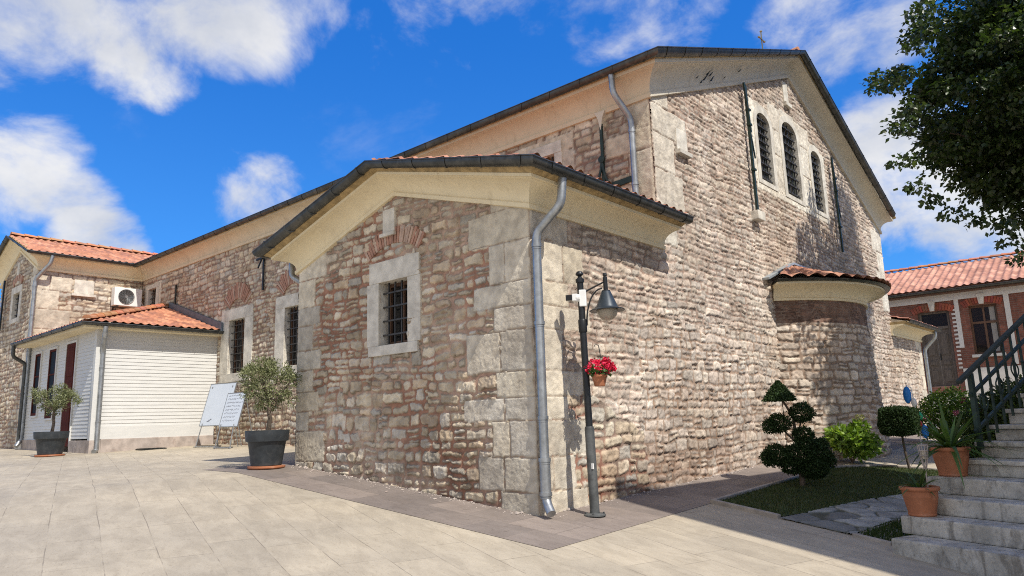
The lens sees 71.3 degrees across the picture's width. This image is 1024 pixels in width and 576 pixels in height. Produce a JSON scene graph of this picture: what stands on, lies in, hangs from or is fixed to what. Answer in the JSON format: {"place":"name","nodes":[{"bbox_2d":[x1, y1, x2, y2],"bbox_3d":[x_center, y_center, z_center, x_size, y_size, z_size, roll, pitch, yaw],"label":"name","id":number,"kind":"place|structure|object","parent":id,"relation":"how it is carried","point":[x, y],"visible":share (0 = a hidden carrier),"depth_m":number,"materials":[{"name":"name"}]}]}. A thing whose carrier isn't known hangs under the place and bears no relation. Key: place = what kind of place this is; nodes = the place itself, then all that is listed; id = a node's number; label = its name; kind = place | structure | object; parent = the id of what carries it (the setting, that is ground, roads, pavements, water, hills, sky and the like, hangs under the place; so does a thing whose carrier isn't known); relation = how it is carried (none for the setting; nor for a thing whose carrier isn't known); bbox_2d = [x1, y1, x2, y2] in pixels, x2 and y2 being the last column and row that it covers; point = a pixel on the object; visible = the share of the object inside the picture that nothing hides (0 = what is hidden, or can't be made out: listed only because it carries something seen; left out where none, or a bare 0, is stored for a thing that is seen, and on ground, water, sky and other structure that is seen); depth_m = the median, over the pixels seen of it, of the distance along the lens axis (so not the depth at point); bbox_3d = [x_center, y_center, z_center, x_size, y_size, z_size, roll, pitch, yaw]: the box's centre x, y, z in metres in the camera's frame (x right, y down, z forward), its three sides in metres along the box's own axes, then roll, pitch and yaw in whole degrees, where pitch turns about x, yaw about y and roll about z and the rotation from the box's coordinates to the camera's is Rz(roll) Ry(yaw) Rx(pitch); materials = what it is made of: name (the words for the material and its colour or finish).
{"place":"outdoors","nodes":[
{"label":"outdoors","id":0,"kind":"place"},
{"bbox_2d":[0,425,974,575],"bbox_3d":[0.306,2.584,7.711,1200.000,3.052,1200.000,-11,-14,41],"label":"plaza","id":1,"kind":"structure","parent":0,"point":[175,511],"depth_m":6.74,"materials":[{"name":"stone"}]},
{"bbox_2d":[26,383,83,456],"bbox_3d":[-10.538,3.021,16.506,1.164,1.679,1.055,-4,-11,13],"label":"potted olive tree","id":2,"kind":"object","parent":1,"relation":"on","point":[51,443],"visible":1,"depth_m":16.26,"materials":[{"name":"green plant"}]},
{"bbox_2d":[10,302,223,453],"bbox_3d":[-11.004,2.399,19.660,5.827,4.562,3.544,-11,-14,41],"label":"timber annex","id":3,"kind":"object","parent":1,"relation":"on","point":[141,386],"visible":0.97,"depth_m":18.15,"materials":[{"name":"wood"}]},
{"bbox_2d":[29,351,42,417],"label":"window","id":4,"kind":"structure","parent":3,"relation":"in","point":[37,372],"depth_m":20.04,"materials":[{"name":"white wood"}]},
{"bbox_2d":[43,346,58,420],"bbox_3d":[-12.300,2.574,19.253,0.680,1.950,0.280,-11,-14,41],"label":"window","id":5,"kind":"structure","parent":3,"relation":"in","point":[53,352],"depth_m":19.21,"materials":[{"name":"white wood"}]},
{"bbox_2d":[59,340,80,446],"bbox_3d":[-11.230,2.685,18.242,0.800,2.660,0.314,-11,-14,41],"label":"door","id":6,"kind":"structure","parent":3,"relation":"in","point":[71,354],"depth_m":18.13,"materials":[{"name":"red wood"}]},
{"bbox_2d":[135,447,166,450],"bbox_3d":[-8.835,3.942,17.487,0.350,0.046,0.600,-11,-14,41],"label":"drain grate","id":7,"kind":"object","parent":1,"relation":"on","point":[140,449],"visible":0.98,"depth_m":17.34,"materials":[{"name":"metal"}]},
{"bbox_2d":[193,382,241,447],"bbox_3d":[-7.229,3.128,17.641,0.954,1.556,0.704,-8,-12,29],"label":"whiteboard","id":8,"kind":"object","parent":1,"relation":"on","point":[215,404],"visible":0.84,"depth_m":17.66,"materials":[{"name":"white plastic"}]},
{"bbox_2d":[213,392,251,448],"bbox_3d":[-6.523,3.113,16.840,0.644,1.286,0.704,-8,-12,29],"label":"whiteboard","id":9,"kind":"object","parent":1,"relation":"on","point":[232,410],"visible":0.98,"depth_m":16.79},
{"bbox_2d":[0,30,941,516],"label":"church","id":10,"kind":"structure","parent":1,"relation":"on","point":[720,216],"depth_m":11.00,"materials":[{"name":"stone"}]},
{"bbox_2d":[9,284,22,324],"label":"window","id":11,"kind":"structure","parent":10,"relation":"in","point":[16,295],"depth_m":22.55,"materials":[{"name":"stone"}]},
{"bbox_2d":[111,287,143,310],"bbox_3d":[-12.251,0.485,22.789,0.449,0.905,0.970,-11,-14,41],"label":"air conditioner","id":12,"kind":"object","parent":10,"relation":"attached to","point":[126,297],"visible":0.96,"depth_m":22.58,"materials":[{"name":"white plastic"}]},
{"bbox_2d":[145,282,159,307],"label":"window","id":13,"kind":"structure","parent":10,"relation":"in","point":[151,291],"depth_m":22.94,"materials":[{"name":"stone"}]},
{"bbox_2d":[219,304,253,382],"bbox_3d":[-7.133,1.497,18.839,1.680,1.940,0.340,-11,-14,41],"label":"window","id":14,"kind":"structure","parent":10,"relation":"in","point":[240,345],"depth_m":18.92,"materials":[{"name":"stone"}]},
{"bbox_2d":[274,292,298,376],"bbox_3d":[-5.131,1.111,17.084,1.500,1.940,0.340,-11,-14,41],"label":"window","id":15,"kind":"structure","parent":10,"relation":"in","point":[286,339],"depth_m":17.23,"materials":[{"name":"stone"}]},
{"bbox_2d":[367,252,421,356],"bbox_3d":[-1.529,0.265,9.914,1.140,1.325,0.340,-11,-14,41],"label":"window","id":16,"kind":"structure","parent":10,"relation":"in","point":[390,280],"depth_m":9.92,"materials":[{"name":"stone"}]},
{"bbox_2d":[528,140,562,164],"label":"window","id":17,"kind":"structure","parent":10,"relation":"in","point":[553,150],"depth_m":12.14,"materials":[{"name":"stone"}]},
{"bbox_2d":[753,105,778,191],"bbox_3d":[4.984,-2.814,14.360,0.234,1.690,0.950,-11,-14,41],"label":"window","id":18,"kind":"structure","parent":10,"relation":"in","point":[763,131],"depth_m":14.44,"materials":[{"name":"stone"}]},
{"bbox_2d":[778,115,805,206],"bbox_3d":[5.931,-2.763,15.430,0.234,1.920,1.140,-11,-14,41],"label":"window","id":19,"kind":"structure","parent":10,"relation":"in","point":[789,140],"depth_m":15.54,"materials":[{"name":"stone"}]},
{"bbox_2d":[807,145,828,218],"bbox_3d":[6.979,-2.470,16.561,0.234,1.690,0.930,-11,-14,41],"label":"window","id":20,"kind":"structure","parent":10,"relation":"in","point":[817,180],"depth_m":16.64,"materials":[{"name":"stone"}]},
{"bbox_2d":[710,464,936,544],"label":"kerb","id":21,"kind":"structure","parent":1,"relation":"on","point":[717,501],"depth_m":8.53,"materials":[{"name":"stone"}]},
{"bbox_2d":[821,414,886,463],"bbox_3d":[6.016,2.651,12.544,0.918,0.868,0.876,4,-12,-31],"label":"hydrangea bush","id":22,"kind":"object","parent":1,"relation":"on","point":[851,441],"visible":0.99,"depth_m":12.41,"materials":[{"name":"green plant"}]},
{"bbox_2d":[859,515,913,540],"bbox_3d":[3.969,2.469,7.350,0.481,0.119,1.271,-11,-14,41],"label":"ground cover","id":23,"kind":"object","parent":1,"relation":"on","point":[894,526],"visible":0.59,"depth_m":7.22,"materials":[{"name":"green plant"}]},
{"bbox_2d":[903,384,928,446],"bbox_3d":[7.875,2.565,13.896,0.368,1.374,0.148,-11,-14,41],"label":"garden ornament","id":24,"kind":"object","parent":1,"relation":"on","point":[907,392],"visible":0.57,"depth_m":13.96,"materials":[{"name":"blue plastic"}]},
{"bbox_2d":[916,385,982,440],"bbox_3d":[9.925,2.856,16.151,1.771,1.335,1.439,-11,-14,41],"label":"flowering bush","id":25,"kind":"object","parent":1,"relation":"on","point":[951,410],"visible":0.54,"depth_m":16.00,"materials":[{"name":"green plant"}]},
{"bbox_2d":[884,251,1023,419],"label":"brick house","id":26,"kind":"structure","parent":1,"relation":"on","point":[974,310],"depth_m":26.14,"materials":[{"name":"brick"}]},
{"bbox_2d":[918,310,958,386],"bbox_3d":[15.838,2.262,26.508,1.040,2.770,0.120,-11,-14,41],"label":"door","id":27,"kind":"structure","parent":26,"relation":"in","point":[940,319],"depth_m":26.43,"materials":[{"name":"paint"}]},
{"bbox_2d":[968,304,1001,353],"bbox_3d":[16.989,1.481,25.586,0.860,1.760,0.080,-11,-14,41],"label":"window","id":28,"kind":"structure","parent":26,"relation":"in","point":[984,320],"depth_m":25.62,"materials":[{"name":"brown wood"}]},
{"bbox_2d":[891,393,1023,575],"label":"staircase","id":29,"kind":"structure","parent":1,"relation":"on","point":[975,526],"depth_m":6.42,"materials":[{"name":"stone"}]},
{"bbox_2d":[891,469,947,516],"bbox_3d":[3.875,1.923,6.781,0.572,0.458,0.574,-11,-14,41],"label":"terracotta pot","id":30,"kind":"object","parent":29,"relation":"on","point":[920,500],"visible":1,"depth_m":6.67,"materials":[{"name":"ceramic"}]},
{"bbox_2d":[917,444,927,486],"bbox_3d":[3.934,1.698,6.800,0.098,0.404,0.098,-11,-14,41],"label":"wire candle stake","id":31,"kind":"object","parent":30,"relation":"in","point":[923,454],"visible":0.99,"depth_m":6.80,"materials":[{"name":"metal"}]},
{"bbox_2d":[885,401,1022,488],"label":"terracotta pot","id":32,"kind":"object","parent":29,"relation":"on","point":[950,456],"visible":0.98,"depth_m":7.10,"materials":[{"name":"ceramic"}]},
{"bbox_2d":[956,314,1023,449],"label":"stair railing","id":33,"kind":"object","parent":29,"relation":"on","point":[968,375],"visible":0.99,"depth_m":7.42,"materials":[{"name":"metal"}]},
{"bbox_2d":[982,374,1023,458],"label":"dark shrub","id":34,"kind":"object","parent":1,"relation":"on","point":[1016,406],"visible":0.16,"depth_m":12.97,"materials":[{"name":"green plant"}]},
{"bbox_2d":[0,0,1023,299],"label":"sky","id":35,"kind":"structure","parent":0,"point":[156,126],"materials":[{"name":"blue"}]},
{"bbox_2d":[204,427,938,549],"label":"pavement","id":36,"kind":"structure","parent":0,"point":[557,531],"depth_m":8.38,"materials":[{"name":"grey stone"}]},
{"bbox_2d":[236,355,302,469],"bbox_3d":[-3.714,1.869,10.889,1.011,1.706,1.131,1,-11,-13],"label":"potted olive tree","id":37,"kind":"object","parent":36,"relation":"on","point":[266,447],"visible":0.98,"depth_m":10.66,"materials":[{"name":"green plant"}]},
{"bbox_2d":[291,464,764,516],"bbox_3d":[1.077,2.604,9.820,8.265,0.492,3.904,0,-11,-12],"label":"grit","id":38,"kind":"object","parent":36,"relation":"on","point":[521,512],"visible":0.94,"depth_m":9.26,"materials":[{"name":"stone"}]},
{"bbox_2d":[575,271,624,516],"bbox_3d":[1.047,1.131,8.023,0.568,2.747,0.408,1,-11,-17],"label":"street lamp","id":39,"kind":"object","parent":36,"relation":"on","point":[607,308],"visible":1,"depth_m":8.07,"materials":[{"name":"black metal"}]},
{"bbox_2d":[566,289,586,306],"bbox_3d":[0.743,0.124,8.271,0.236,0.196,0.097,-4,-11,11],"label":"security camera","id":40,"kind":"object","parent":39,"relation":"attached to","point":[580,298],"visible":1,"depth_m":8.23,"materials":[{"name":"white plastic"}]},
{"bbox_2d":[584,344,616,386],"bbox_3d":[0.999,0.865,8.071,0.367,0.484,0.360,1,-11,-14],"label":"hanging flower pot","id":41,"kind":"object","parent":39,"relation":"hanging from","point":[605,366],"visible":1,"depth_m":8.00,"materials":[{"name":"ceramic"}]},
{"bbox_2d":[781,494,907,533],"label":"path","id":42,"kind":"structure","parent":0,"point":[852,517],"depth_m":8.06,"materials":[{"name":"grey stone"}]},
{"bbox_2d":[721,465,988,515],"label":"lawn","id":43,"kind":"structure","parent":0,"point":[817,506],"depth_m":9.51,"materials":[{"name":"plant"}]},
{"bbox_2d":[758,380,836,485],"bbox_3d":[4.024,2.047,10.140,1.073,1.496,0.506,-4,-11,12],"label":"topiary tree","id":44,"kind":"object","parent":43,"relation":"on","point":[812,458],"visible":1,"depth_m":10.04,"materials":[{"name":"green plant"}]},
{"bbox_2d":[876,404,920,468],"bbox_3d":[6.505,2.490,11.956,0.667,1.087,0.677,-11,-14,41],"label":"lollipop tree","id":45,"kind":"object","parent":43,"relation":"on","point":[894,420],"visible":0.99,"depth_m":11.82,"materials":[{"name":"green plant"}]},
{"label":"lawn","id":46,"kind":"structure","parent":0,"visible":0},
{"bbox_2d":[862,0,1023,267],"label":"linden tree","id":47,"kind":"object","parent":46,"relation":"on","point":[979,137],"visible":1,"depth_m":12.66,"materials":[{"name":"green plant"}]},
{"bbox_2d":[955,378,1022,457],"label":"dark shrub","id":48,"kind":"object","parent":46,"relation":"on","point":[970,429],"visible":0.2,"depth_m":13.35,"materials":[{"name":"green plant"}]}
]}

